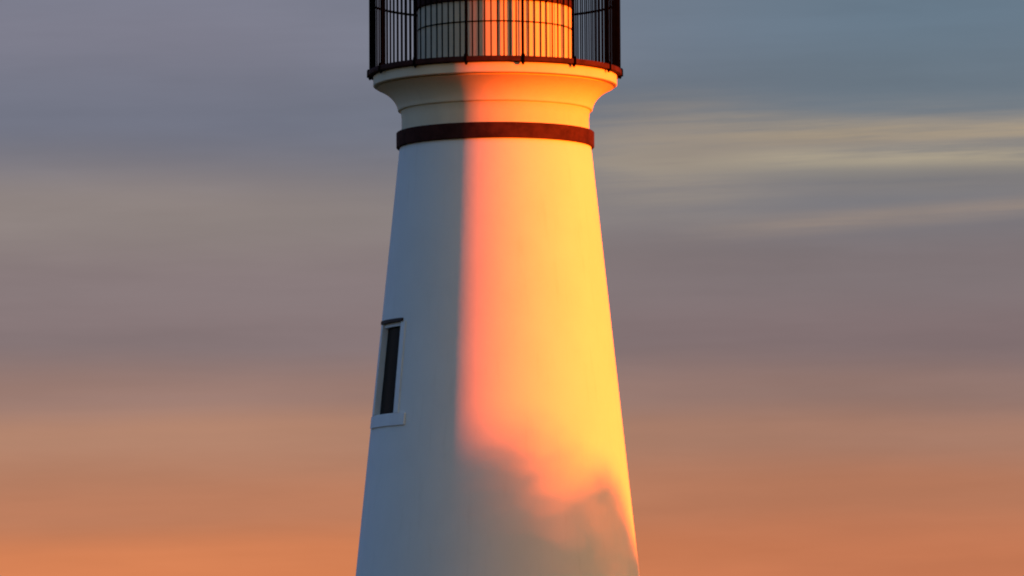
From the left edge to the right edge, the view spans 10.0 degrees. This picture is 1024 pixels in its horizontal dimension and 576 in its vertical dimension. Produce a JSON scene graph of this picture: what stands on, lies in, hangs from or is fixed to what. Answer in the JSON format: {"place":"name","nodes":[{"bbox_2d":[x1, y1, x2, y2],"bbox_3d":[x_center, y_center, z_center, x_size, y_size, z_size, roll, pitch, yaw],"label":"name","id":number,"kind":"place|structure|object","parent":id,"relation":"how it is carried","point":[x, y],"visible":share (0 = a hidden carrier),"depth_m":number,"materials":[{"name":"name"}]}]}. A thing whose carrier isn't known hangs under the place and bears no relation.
{"place":"outdoors","nodes":[
{"label":"outdoors","id":0,"kind":"place"},
{"bbox_2d":[0,0,1023,575],"label":"sky","id":1,"kind":"structure","parent":0,"point":[811,212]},
{"label":"ground","id":2,"kind":"structure","parent":0,"visible":0},
{"bbox_2d":[356,0,638,575],"bbox_3d":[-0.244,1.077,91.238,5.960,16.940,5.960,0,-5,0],"label":"lighthouse","id":3,"kind":"object","parent":2,"relation":"on","point":[496,445],"visible":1,"depth_m":89.86,"materials":[{"name":"white paint"}]},
{"bbox_2d":[370,318,405,428],"bbox_3d":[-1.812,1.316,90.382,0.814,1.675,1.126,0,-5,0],"label":"window","id":4,"kind":"structure","parent":3,"relation":"in","point":[391,348],"depth_m":90.45,"materials":[{"name":"black glass"}]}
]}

